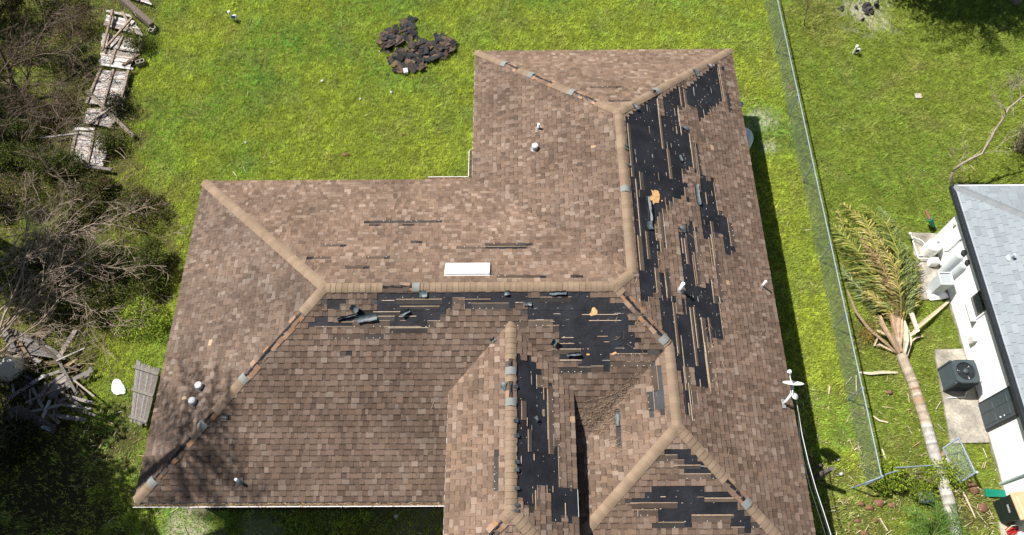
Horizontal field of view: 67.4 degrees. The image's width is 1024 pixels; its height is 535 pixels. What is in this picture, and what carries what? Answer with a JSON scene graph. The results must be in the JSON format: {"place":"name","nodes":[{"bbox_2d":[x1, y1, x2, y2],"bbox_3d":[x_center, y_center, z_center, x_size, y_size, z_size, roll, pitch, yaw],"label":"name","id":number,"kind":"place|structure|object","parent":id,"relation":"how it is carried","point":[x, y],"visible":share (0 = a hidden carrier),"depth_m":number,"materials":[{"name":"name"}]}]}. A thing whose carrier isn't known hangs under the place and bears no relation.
{"place":"outdoors","nodes":[
{"label":"outdoors","id":0,"kind":"place"},
{"bbox_2d":[0,0,1023,534],"bbox_3d":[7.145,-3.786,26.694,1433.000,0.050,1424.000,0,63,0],"label":"ground","id":1,"kind":"structure","parent":0,"point":[22,506],"depth_m":26.65,"materials":[{"name":"plant"}]},
{"bbox_2d":[0,355,29,381],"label":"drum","id":2,"kind":"object","parent":1,"relation":"on","point":[8,370],"visible":0.92,"depth_m":22.67,"materials":[{"name":"grey plastic"}]},
{"bbox_2d":[0,0,30,34],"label":"shrub","id":3,"kind":"object","parent":1,"relation":"on","point":[4,5],"visible":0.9,"depth_m":29.03,"materials":[{"name":"green plant"}]},
{"bbox_2d":[0,81,45,131],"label":"shrub","id":4,"kind":"object","parent":1,"relation":"on","point":[7,99],"visible":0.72,"depth_m":27.12,"materials":[{"name":"green plant"}]},
{"bbox_2d":[0,358,47,405],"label":"shrub","id":5,"kind":"object","parent":1,"relation":"on","point":[8,384],"visible":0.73,"depth_m":22.79,"materials":[{"name":"green plant"}]},
{"bbox_2d":[0,21,49,70],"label":"shrub","id":6,"kind":"object","parent":1,"relation":"on","point":[22,41],"visible":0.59,"depth_m":28.32,"materials":[{"name":"green plant"}]},
{"bbox_2d":[0,115,50,176],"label":"shrub","id":7,"kind":"object","parent":1,"relation":"on","point":[9,152],"visible":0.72,"depth_m":26.41,"materials":[{"name":"green plant"}]},
{"bbox_2d":[0,169,52,219],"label":"shrub","id":8,"kind":"object","parent":1,"relation":"on","point":[12,203],"visible":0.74,"depth_m":25.71,"materials":[{"name":"green plant"}]},
{"bbox_2d":[0,241,91,296],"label":"shrub","id":9,"kind":"object","parent":1,"relation":"on","point":[33,270],"visible":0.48,"depth_m":24.55,"materials":[{"name":"green plant"}]},
{"bbox_2d":[0,325,96,423],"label":"timber heap","id":10,"kind":"object","parent":1,"relation":"on","point":[70,398],"visible":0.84,"depth_m":22.72,"materials":[{"name":"grey wood"}]},
{"bbox_2d":[7,405,56,433],"bbox_3d":[-13.911,4.359,22.309,1.626,0.441,0.274,23,65,12],"label":"dark board","id":11,"kind":"object","parent":10,"relation":"on","point":[25,412],"visible":0.96,"depth_m":22.27,"materials":[{"name":"brown wood"}]},
{"bbox_2d":[3,326,67,361],"bbox_3d":[-14.561,2.413,23.205,2.562,0.252,0.683,19,65,10],"label":"fence panel","id":12,"kind":"object","parent":10,"relation":"on","point":[11,334],"visible":0.77,"depth_m":23.25,"materials":[{"name":"grey wood"}]},
{"bbox_2d":[44,373,70,399],"bbox_3d":[-13.459,3.536,22.752,0.776,0.187,0.480,-37,68,-17],"label":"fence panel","id":13,"kind":"object","parent":10,"relation":"on","point":[59,383],"visible":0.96,"depth_m":22.77,"materials":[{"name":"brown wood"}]},
{"bbox_2d":[13,146,89,187],"bbox_3d":[-15.642,-3.573,26.140,2.375,1.220,1.534,0,63,0],"label":"shrub","id":14,"kind":"object","parent":1,"relation":"on","point":[60,161],"visible":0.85,"depth_m":26.04,"materials":[{"name":"green plant"}]},
{"bbox_2d":[29,87,82,133],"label":"shrub","id":15,"kind":"object","parent":1,"relation":"on","point":[60,114],"visible":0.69,"depth_m":27.38,"materials":[{"name":"green plant"}]},
{"bbox_2d":[27,0,88,20],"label":"shrub","id":16,"kind":"object","parent":1,"relation":"on","point":[59,3],"visible":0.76,"depth_m":29.77,"materials":[{"name":"green plant"}]},
{"bbox_2d":[0,0,120,211],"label":"dead tree","id":17,"kind":"object","parent":1,"relation":"on","point":[8,66],"visible":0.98,"depth_m":26.60,"materials":[{"name":"wood"}]},
{"bbox_2d":[34,37,98,85],"bbox_3d":[-16.261,-7.715,28.249,2.112,1.247,1.847,21,65,11],"label":"shrub","id":18,"kind":"object","parent":1,"relation":"on","point":[84,49],"visible":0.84,"depth_m":28.35,"materials":[{"name":"green plant"}]},
{"bbox_2d":[46,5,96,42],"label":"shrub","id":19,"kind":"object","parent":1,"relation":"on","point":[75,25],"visible":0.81,"depth_m":29.15,"materials":[{"name":"green plant"}]},
{"bbox_2d":[0,0,144,453],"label":"twig litter","id":20,"kind":"object","parent":1,"relation":"on","point":[26,277],"visible":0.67,"depth_m":25.35,"materials":[{"name":"grey plant"}]},
{"bbox_2d":[68,130,107,166],"bbox_3d":[-14.811,-4.184,26.916,1.395,0.085,1.524,0,63,0],"label":"fence panel","id":21,"kind":"object","parent":1,"relation":"on","point":[83,145],"visible":0.62,"depth_m":26.89,"materials":[{"name":"grey wood"}]},
{"bbox_2d":[37,132,79,139],"bbox_3d":[-16.075,-4.635,27.147,1.548,0.123,0.089,-7,63,-3],"label":"plank","id":22,"kind":"object","parent":21,"relation":"on","point":[62,135],"visible":0.54,"depth_m":27.12,"materials":[{"name":"grey wood"}]},
{"bbox_2d":[75,127,94,130],"bbox_3d":[-15.146,-4.910,27.251,0.705,0.056,0.104,1,63,1],"label":"plank","id":23,"kind":"object","parent":21,"relation":"on","point":[81,128],"visible":0.8,"depth_m":27.23,"materials":[{"name":"grey wood"}]},
{"bbox_2d":[77,163,112,171],"bbox_3d":[-14.487,-3.460,26.515,1.418,0.088,0.124,7,63,4],"label":"plank","id":24,"kind":"object","parent":21,"relation":"on","point":[96,168],"visible":0.57,"depth_m":26.47,"materials":[{"name":"grey wood"}]},
{"bbox_2d":[48,167,129,227],"bbox_3d":[-14.126,-2.386,25.594,2.471,1.084,2.087,0,63,0],"label":"shrub","id":25,"kind":"object","parent":1,"relation":"on","point":[97,186],"visible":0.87,"depth_m":25.53,"materials":[{"name":"green plant"}]},
{"bbox_2d":[0,165,187,364],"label":"fallen bare tree","id":26,"kind":"object","parent":1,"relation":"on","point":[13,317],"visible":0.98,"depth_m":23.69,"materials":[{"name":"wood"}]},
{"bbox_2d":[54,274,137,332],"bbox_3d":[-13.016,0.946,23.902,2.079,1.046,2.120,32,68,16],"label":"shrub","id":27,"kind":"object","parent":1,"relation":"on","point":[92,304],"visible":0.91,"depth_m":23.83,"materials":[{"name":"green plant"}]},
{"bbox_2d":[83,108,119,126],"bbox_3d":[-14.776,-5.402,27.540,1.201,0.088,0.778,6,63,3],"label":"fence panel","id":28,"kind":"object","parent":1,"relation":"on","point":[100,119],"visible":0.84,"depth_m":27.53,"materials":[{"name":"grey wood"}]},
{"bbox_2d":[87,102,120,122],"bbox_3d":[-14.590,-5.559,27.494,1.312,0.110,0.077,-39,69,-17],"label":"plank","id":29,"kind":"object","parent":28,"relation":"on","point":[96,116],"visible":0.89,"depth_m":27.43,"materials":[{"name":"grey wood"}]},
{"bbox_2d":[85,68,129,105],"bbox_3d":[-14.774,-6.605,28.155,1.353,0.087,1.750,0,63,0],"label":"fence panel","id":30,"kind":"object","parent":1,"relation":"on","point":[99,90],"visible":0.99,"depth_m":28.20,"materials":[{"name":"grey wood"}]},
{"bbox_2d":[85,89,136,138],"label":"beam","id":31,"kind":"structure","parent":1,"relation":"on","point":[101,104],"depth_m":27.48,"materials":[{"name":"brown wood"}]},
{"bbox_2d":[88,123,135,156],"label":"shrub","id":32,"kind":"object","parent":1,"relation":"on","point":[111,141],"visible":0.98,"depth_m":26.80,"materials":[{"name":"green plant"}]},
{"bbox_2d":[99,49,135,66],"bbox_3d":[-14.839,-7.856,28.796,1.363,0.087,0.751,7,63,4],"label":"fence panel","id":33,"kind":"object","parent":1,"relation":"on","point":[112,60],"visible":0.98,"depth_m":28.81,"materials":[{"name":"grey wood"}]},
{"bbox_2d":[101,10,113,50],"bbox_3d":[-15.376,-9.023,29.217,0.085,0.117,2.010,-2,63,0],"label":"plank","id":34,"kind":"object","parent":33,"relation":"on","point":[106,32],"visible":1,"depth_m":29.17,"materials":[{"name":"brown wood"}]},
{"bbox_2d":[100,63,133,69],"bbox_3d":[-14.673,-7.455,28.538,1.270,0.074,0.104,9,63,5],"label":"plank","id":35,"kind":"object","parent":33,"relation":"on","point":[120,67],"visible":0.96,"depth_m":28.51,"materials":[{"name":"grey wood"}]},
{"bbox_2d":[121,53,140,65],"bbox_3d":[-14.213,-7.753,28.669,0.786,0.124,0.082,-40,69,-18],"label":"plank","id":36,"kind":"object","parent":33,"relation":"on","point":[132,58],"visible":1,"depth_m":28.65,"materials":[{"name":"brown wood"}]},
{"bbox_2d":[102,86,138,119],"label":"shrub","id":37,"kind":"object","parent":1,"relation":"on","point":[117,101],"visible":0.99,"depth_m":27.61,"materials":[{"name":"green plant"}]},
{"bbox_2d":[101,33,140,52],"bbox_3d":[-14.861,-8.531,29.139,1.719,0.083,0.707,9,63,5],"label":"fence panel","id":38,"kind":"object","parent":1,"relation":"on","point":[116,43],"visible":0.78,"depth_m":29.11,"materials":[{"name":"grey wood"}]},
{"bbox_2d":[106,17,132,46],"bbox_3d":[-14.914,-8.958,29.207,0.084,0.066,1.596,21,65,11],"label":"plank","id":39,"kind":"object","parent":38,"relation":"on","point":[119,32],"visible":1,"depth_m":29.18,"materials":[{"name":"brown wood"}]},
{"bbox_2d":[104,9,143,35],"bbox_3d":[-14.888,-9.454,29.613,2.184,0.087,0.882,17,64,9],"label":"fence panel","id":40,"kind":"object","parent":1,"relation":"on","point":[117,23],"visible":0.83,"depth_m":29.62,"materials":[{"name":"grey wood"}]},
{"bbox_2d":[83,235,165,283],"bbox_3d":[-12.482,-0.244,24.514,2.541,1.019,1.525,0,63,0],"label":"shrub","id":41,"kind":"object","parent":1,"relation":"on","point":[104,261],"visible":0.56,"depth_m":24.42,"materials":[{"name":"green plant"}]},
{"bbox_2d":[119,0,153,27],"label":"pole","id":42,"kind":"object","parent":1,"relation":"on","point":[139,14],"visible":1,"depth_m":29.46,"materials":[{"name":"brown wood"}]},
{"bbox_2d":[103,294,170,341],"bbox_3d":[-11.710,1.500,23.805,2.211,0.700,1.598,0,63,0],"label":"shrub","id":43,"kind":"object","parent":1,"relation":"on","point":[145,321],"visible":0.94,"depth_m":23.78,"materials":[{"name":"green plant"}]},
{"bbox_2d":[101,185,172,234],"bbox_3d":[-12.503,-2.089,25.557,2.286,0.847,1.705,19,65,10],"label":"shrub","id":44,"kind":"object","parent":1,"relation":"on","point":[150,200],"visible":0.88,"depth_m":25.63,"materials":[{"name":"green plant"}]},
{"bbox_2d":[120,23,159,56],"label":"shrub","id":45,"kind":"object","parent":1,"relation":"on","point":[140,42],"visible":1,"depth_m":28.94,"materials":[{"name":"green plant"}]},
{"bbox_2d":[135,58,146,66],"bbox_3d":[-13.893,-7.665,28.761,0.330,0.190,0.190,-21,65,-10],"label":"concrete block","id":46,"kind":"object","parent":1,"relation":"on","point":[141,62],"depth_m":28.72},
{"bbox_2d":[125,235,171,300],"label":"shrub","id":47,"kind":"object","parent":1,"relation":"on","point":[150,253],"visible":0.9,"depth_m":24.22,"materials":[{"name":"green plant"}]},
{"bbox_2d":[148,25,157,34],"bbox_3d":[-13.790,-9.106,29.497,0.190,0.190,0.330,19,65,10],"label":"concrete block","id":48,"kind":"object","parent":1,"relation":"on","point":[152,28],"depth_m":29.46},
{"bbox_2d":[227,10,238,20],"bbox_3d":[-10.741,-9.689,29.600,0.286,0.503,0.124,-8,63,-4],"label":"pvc standpipe","id":49,"kind":"object","parent":1,"relation":"on","point":[232,17],"visible":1,"depth_m":29.59,"materials":[{"name":"grey plastic"}]},
{"bbox_2d":[376,15,456,74],"bbox_3d":[-3.740,-8.485,29.097,2.786,0.317,2.737,-34,67,-15],"label":"shingle pile","id":50,"kind":"object","parent":1,"relation":"on","point":[421,51],"visible":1,"depth_m":28.98,"materials":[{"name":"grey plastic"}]},
{"bbox_2d":[133,48,815,534],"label":"damaged house","id":51,"kind":"structure","parent":1,"relation":"on","point":[667,328],"depth_m":19.11,"materials":[{"name":"tile"}]},
{"bbox_2d":[349,304,358,312],"bbox_3d":[-3.869,1.014,18.911,0.224,0.208,0.173,31,67,15],"label":"shingle scrap","id":52,"kind":"object","parent":51,"relation":"on","point":[354,308],"visible":1,"depth_m":18.94,"materials":[{"name":"concrete"}]},
{"bbox_2d":[356,312,376,322],"bbox_3d":[-3.587,1.247,18.937,0.525,0.152,0.176,-8,63,-3],"label":"shingle scrap","id":53,"kind":"object","parent":51,"relation":"on","point":[367,317],"visible":1,"depth_m":18.97,"materials":[{"name":"concrete"}]},
{"bbox_2d":[419,290,426,296],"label":"shingle scrap","id":54,"kind":"object","parent":51,"relation":"on","point":[422,293],"visible":1,"depth_m":18.97,"materials":[{"name":"concrete"}]},
{"bbox_2d":[500,381,506,390],"bbox_3d":[-0.208,2.817,18.277,0.153,0.115,0.235,13,64,7],"label":"shingle scrap","id":55,"kind":"object","parent":51,"relation":"on","point":[503,385],"visible":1,"depth_m":18.29,"materials":[{"name":"concrete"}]},
{"bbox_2d":[549,290,566,294],"bbox_3d":[1.127,0.627,18.924,0.443,0.096,0.105,0,63,0],"label":"shingle scrap","id":56,"kind":"object","parent":51,"relation":"on","point":[564,292],"visible":1,"depth_m":18.94,"materials":[{"name":"concrete"}]},
{"bbox_2d":[567,352,580,356],"bbox_3d":[1.528,2.140,18.899,0.359,0.118,0.102,0,63,0],"label":"shingle scrap","id":57,"kind":"object","parent":51,"relation":"on","point":[574,354],"visible":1,"depth_m":18.92,"materials":[{"name":"concrete"}]},
{"bbox_2d":[615,413,619,425],"bbox_3d":[2.576,3.712,18.742,0.126,0.077,0.319,0,63,0],"label":"shingle scrap","id":58,"kind":"object","parent":51,"relation":"on","point":[617,421],"visible":1,"depth_m":18.75,"materials":[{"name":"metal"}]},
{"bbox_2d":[646,196,652,220],"bbox_3d":[3.674,-1.596,20.527,0.121,0.127,0.763,-2,63,0],"label":"shingle scrap","id":59,"kind":"object","parent":51,"relation":"on","point":[649,208],"visible":1,"depth_m":20.54,"materials":[{"name":"concrete"}]},
{"bbox_2d":[646,220,652,228],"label":"shingle scrap","id":60,"kind":"object","parent":51,"relation":"on","point":[649,224],"visible":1,"depth_m":20.34,"materials":[{"name":"concrete"}]},
{"bbox_2d":[694,183,700,204],"bbox_3d":[5.242,-2.079,21.676,0.159,0.114,0.694,0,63,0],"label":"shingle scrap","id":61,"kind":"object","parent":51,"relation":"on","point":[697,192],"visible":1,"depth_m":21.72,"materials":[{"name":"concrete"}]},
{"bbox_2d":[781,369,803,407],"bbox_3d":[7.182,3.104,19.561,0.632,0.886,0.795,0,63,0],"label":"satellite dish","id":62,"kind":"object","parent":51,"relation":"attached to","point":[793,395],"visible":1,"depth_m":19.52,"materials":[{"name":"grey plastic"}]},
{"bbox_2d":[798,414,825,534],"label":"cable","id":63,"kind":"object","parent":51,"relation":"attached to","point":[807,477],"visible":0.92,"depth_m":18.90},
{"bbox_2d":[796,400,830,533],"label":"cable","id":64,"kind":"object","parent":51,"relation":"attached to","point":[811,472],"visible":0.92,"depth_m":19.00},
{"bbox_2d":[798,413,829,534],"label":"cable","id":65,"kind":"object","parent":51,"relation":"attached to","point":[811,477],"visible":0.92,"depth_m":18.95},
{"bbox_2d":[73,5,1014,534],"bbox_3d":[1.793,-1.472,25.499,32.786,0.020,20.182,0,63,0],"label":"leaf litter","id":66,"kind":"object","parent":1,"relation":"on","point":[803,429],"visible":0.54,"depth_m":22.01,"materials":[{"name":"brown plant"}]},
{"bbox_2d":[745,127,752,148],"bbox_3d":[7.700,-4.183,26.117,0.800,1.340,0.800,0,63,0],"label":"propane tank","id":67,"kind":"object","parent":1,"relation":"on","point":[749,133],"visible":0.16,"depth_m":25.59,"materials":[{"name":"grey metal"}]},
{"bbox_2d":[805,464,821,474],"bbox_3d":[8.456,5.657,21.574,0.356,0.543,0.090,-25,65,-12],"label":"wooden stump post","id":68,"kind":"object","parent":1,"relation":"on","point":[815,467],"visible":0.88,"depth_m":21.53,"materials":[{"name":"brown wood"}]},
{"bbox_2d":[809,466,833,481],"bbox_3d":[8.510,5.688,21.133,0.261,1.263,0.164,0,63,0],"label":"wooden stump post","id":69,"kind":"object","parent":1,"relation":"on","point":[820,474],"visible":0.95,"depth_m":21.01,"materials":[{"name":"brown wood"}]},
{"bbox_2d":[765,0,883,485],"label":"chain link fence","id":70,"kind":"object","parent":1,"relation":"on","point":[844,315],"visible":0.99,"depth_m":24.15,"materials":[{"name":"metal"}]},
{"bbox_2d":[852,45,860,54],"bbox_3d":[12.861,-8.104,28.594,0.287,0.463,0.124,-8,63,-4],"label":"pvc standpipe","id":71,"kind":"object","parent":1,"relation":"on","point":[858,50],"visible":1,"depth_m":28.59,"materials":[{"name":"white plastic"}]},
{"bbox_2d":[837,0,878,21],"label":"rock heap","id":72,"kind":"object","parent":1,"relation":"on","point":[867,7],"visible":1,"depth_m":29.69,"materials":[{"name":"grey stone"}]},
{"bbox_2d":[860,371,897,374],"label":"dry frond stalk","id":73,"kind":"object","parent":1,"relation":"on","point":[879,372],"visible":0.9,"depth_m":23.02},
{"bbox_2d":[874,499,886,506],"bbox_3d":[10.239,6.540,21.331,0.350,0.037,0.212,0,63,0],"label":"coconut","id":74,"kind":"object","parent":1,"relation":"on","point":[879,501],"visible":1,"depth_m":21.33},
{"bbox_2d":[823,202,962,534],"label":"fallen palm","id":75,"kind":"object","parent":1,"relation":"on","point":[886,298],"visible":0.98,"depth_m":23.66,"materials":[{"name":"green plant"}]},
{"bbox_2d":[851,465,948,488],"bbox_3d":[10.813,5.657,21.229,2.680,1.079,0.284,-9,63,-4],"label":"cross fence","id":76,"kind":"object","parent":1,"relation":"on","point":[866,482],"visible":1,"depth_m":21.10,"materials":[{"name":"metal"}]},
{"bbox_2d":[867,452,958,503],"bbox_3d":[11.173,5.802,21.295,2.319,0.859,1.401,0,63,0],"label":"shrub","id":77,"kind":"object","parent":1,"relation":"on","point":[894,478],"visible":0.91,"depth_m":21.26,"materials":[{"name":"green plant"}]},
{"bbox_2d":[914,93,921,98],"bbox_3d":[14.711,-6.212,27.832,0.240,0.060,0.220,0,63,0],"label":"paving stone","id":78,"kind":"object","parent":1,"relation":"on","point":[918,95],"visible":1,"depth_m":27.80,"materials":[{"name":"concrete"}]},
{"bbox_2d":[909,232,940,264],"bbox_3d":[13.176,-0.522,24.691,0.552,0.524,1.370,-32,67,-15],"label":"pvc pipework","id":79,"kind":"object","parent":1,"relation":"on","point":[910,235],"visible":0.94,"depth_m":24.76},
{"bbox_2d":[918,490,933,503],"bbox_3d":[11.461,6.355,21.308,0.455,0.438,0.380,0,63,0],"label":"blue bucket","id":80,"kind":"object","parent":1,"relation":"on","point":[926,501],"visible":0.44,"depth_m":21.18,"materials":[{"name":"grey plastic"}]},
{"bbox_2d":[912,232,946,299],"bbox_3d":[13.336,-0.043,24.717,1.179,0.110,2.434,0,63,0],"label":"concrete pad","id":81,"kind":"object","parent":1,"relation":"on","point":[929,274],"visible":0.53,"depth_m":24.63,"materials":[{"name":"concrete"}]},
{"bbox_2d":[919,238,941,257],"bbox_3d":[13.421,-0.614,24.590,0.460,0.635,0.460,0,63,0],"label":"pressure tank","id":82,"kind":"object","parent":81,"relation":"on","point":[931,248],"visible":0.99,"depth_m":24.39,"materials":[{"name":"grey plastic"}]},
{"bbox_2d":[927,257,939,266],"bbox_3d":[13.462,-0.177,24.566,0.260,0.280,0.220,0,63,0],"label":"white box","id":83,"kind":"object","parent":81,"relation":"on","point":[933,262],"visible":1,"depth_m":24.48,"materials":[{"name":"plastic"}]},
{"bbox_2d":[927,290,948,299],"bbox_3d":[13.416,0.831,24.133,0.698,0.102,0.341,-4,63,-2],"label":"salt bag","id":84,"kind":"object","parent":81,"relation":"on","point":[938,296],"visible":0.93,"depth_m":24.09,"materials":[{"name":"plastic"}]},
{"bbox_2d":[927,272,953,293],"bbox_3d":[13.313,0.513,23.908,0.400,0.825,0.430,0,63,0],"label":"brine bin","id":85,"kind":"object","parent":81,"relation":"on","point":[940,282],"visible":1,"depth_m":23.66,"materials":[{"name":"grey plastic"}]},
{"bbox_2d":[937,250,966,272],"bbox_3d":[13.747,-0.151,23.864,0.380,1.500,0.280,0,63,0],"label":"softener tank","id":86,"kind":"object","parent":81,"relation":"on","point":[950,264],"visible":0.71,"depth_m":23.68,"materials":[{"name":"grey plastic"}]},
{"bbox_2d":[950,260,969,279],"bbox_3d":[13.770,0.145,23.712,0.380,1.500,0.280,0,63,0],"label":"softener tank","id":87,"kind":"object","parent":81,"relation":"on","point":[958,269],"visible":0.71,"depth_m":23.37,"materials":[{"name":"grey plastic"}]},
{"bbox_2d":[925,210,936,230],"bbox_3d":[13.646,-1.492,25.084,0.707,0.732,0.239,31,67,15],"label":"hose post","id":88,"kind":"object","parent":1,"relation":"on","point":[930,220],"visible":1,"depth_m":24.93,"materials":[{"name":"green plastic"}]},
{"bbox_2d":[900,491,970,534],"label":"shrub","id":89,"kind":"object","parent":1,"relation":"on","point":[941,530],"visible":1,"depth_m":20.50,"materials":[{"name":"green plant"}]},
{"bbox_2d":[920,453,974,494],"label":"shrub","id":90,"kind":"object","parent":1,"relation":"on","point":[953,477],"visible":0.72,"depth_m":21.31,"materials":[{"name":"green plant"}]},
{"bbox_2d":[942,437,977,482],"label":"fallen gate","id":91,"kind":"structure","parent":1,"relation":"on","point":[962,461],"depth_m":21.32,"materials":[{"name":"metal"}]},
{"bbox_2d":[934,349,989,443],"bbox_3d":[13.233,3.779,22.757,1.278,0.120,2.884,0,63,0],"label":"concrete pad","id":92,"kind":"object","parent":1,"relation":"on","point":[964,421],"visible":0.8,"depth_m":22.47,"materials":[{"name":"concrete"}]},
{"bbox_2d":[937,360,981,398],"bbox_3d":[13.233,3.260,22.467,1.001,0.840,0.926,0,63,0],"label":"air conditioner","id":93,"kind":"object","parent":92,"relation":"on","point":[958,375],"visible":1,"depth_m":22.27,"materials":[{"name":"paint"}]},
{"bbox_2d":[953,489,975,516],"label":"dry frond stalk","id":94,"kind":"object","parent":1,"relation":"on","point":[966,500],"visible":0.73,"depth_m":21.32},
{"bbox_2d":[968,480,978,494],"bbox_3d":[12.927,6.146,21.512,0.281,0.042,0.347,-24,65,-11],"label":"coconut","id":95,"kind":"object","parent":1,"relation":"on","point":[972,485],"visible":1,"depth_m":21.50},
{"bbox_2d":[931,183,1023,534],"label":"white house","id":96,"kind":"structure","parent":1,"relation":"on","point":[984,227],"depth_m":21.88,"materials":[{"name":"paint"}]},
{"bbox_2d":[963,289,986,321],"bbox_3d":[13.646,1.020,22.472,0.180,0.985,0.800,0,63,0],"label":"window","id":97,"kind":"structure","parent":96,"relation":"in","point":[975,305],"depth_m":22.68,"materials":[{"name":"white paint"}]},
{"bbox_2d":[978,388,1017,429],"bbox_3d":[13.660,3.924,21.522,0.085,2.000,0.729,0,63,0],"label":"door","id":98,"kind":"structure","parent":96,"relation":"in","point":[1000,407],"depth_m":21.60,"materials":[{"name":"grey paint"}]},
{"bbox_2d":[978,503,988,511],"bbox_3d":[13.020,6.633,21.258,0.291,0.043,0.246,-17,64,-8],"label":"coconut","id":99,"kind":"object","parent":1,"relation":"on","point":[983,507],"visible":1,"depth_m":21.24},
{"bbox_2d":[945,65,1023,183],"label":"bare tree","id":100,"kind":"object","parent":1,"relation":"on","point":[986,146],"visible":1,"depth_m":24.88,"materials":[{"name":"grey plant"}]},
{"bbox_2d":[984,489,1005,496],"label":"green panel","id":101,"kind":"object","parent":1,"relation":"on","point":[994,493],"visible":0.86,"depth_m":21.37,"materials":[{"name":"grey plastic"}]},
{"bbox_2d":[997,522,1015,534],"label":"concrete pad","id":102,"kind":"object","parent":1,"relation":"on","point":[1001,526],"visible":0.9,"depth_m":21.02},
{"bbox_2d":[993,491,1023,522],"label":"wheelie bin","id":103,"kind":"object","parent":102,"relation":"on","point":[1009,508],"visible":0.94,"depth_m":20.51,"materials":[{"name":"plastic"}]},
{"bbox_2d":[1005,526,1017,534],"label":"red hose reel","id":104,"kind":"object","parent":102,"relation":"on","point":[1013,532],"visible":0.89,"depth_m":20.86,"materials":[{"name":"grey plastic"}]},
{"bbox_2d":[1001,112,1023,157],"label":"shrub","id":105,"kind":"object","parent":1,"relation":"on","point":[1018,144],"visible":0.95,"depth_m":26.40,"materials":[{"name":"green plant"}]},
{"bbox_2d":[1011,0,1022,4],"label":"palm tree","id":106,"kind":"object","parent":1,"relation":"on","point":[1016,2],"visible":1,"depth_m":29.79,"materials":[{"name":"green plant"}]},
{"bbox_2d":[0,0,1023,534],"bbox_3d":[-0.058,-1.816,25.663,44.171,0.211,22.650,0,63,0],"label":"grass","id":107,"kind":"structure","parent":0,"point":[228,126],"depth_m":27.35,"materials":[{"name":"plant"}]},
{"bbox_2d":[112,379,125,394],"bbox_3d":[-11.821,3.582,22.987,0.356,0.104,0.603,-39,69,-18],"label":"plastic sheet","id":108,"kind":"object","parent":107,"relation":"on","point":[118,387],"visible":1,"depth_m":22.99,"materials":[{"name":"plastic"}]},
{"bbox_2d":[128,360,159,425],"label":"fence panel","id":109,"kind":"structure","parent":107,"relation":"on","point":[145,382],"depth_m":22.43,"materials":[{"name":"grey wood"}]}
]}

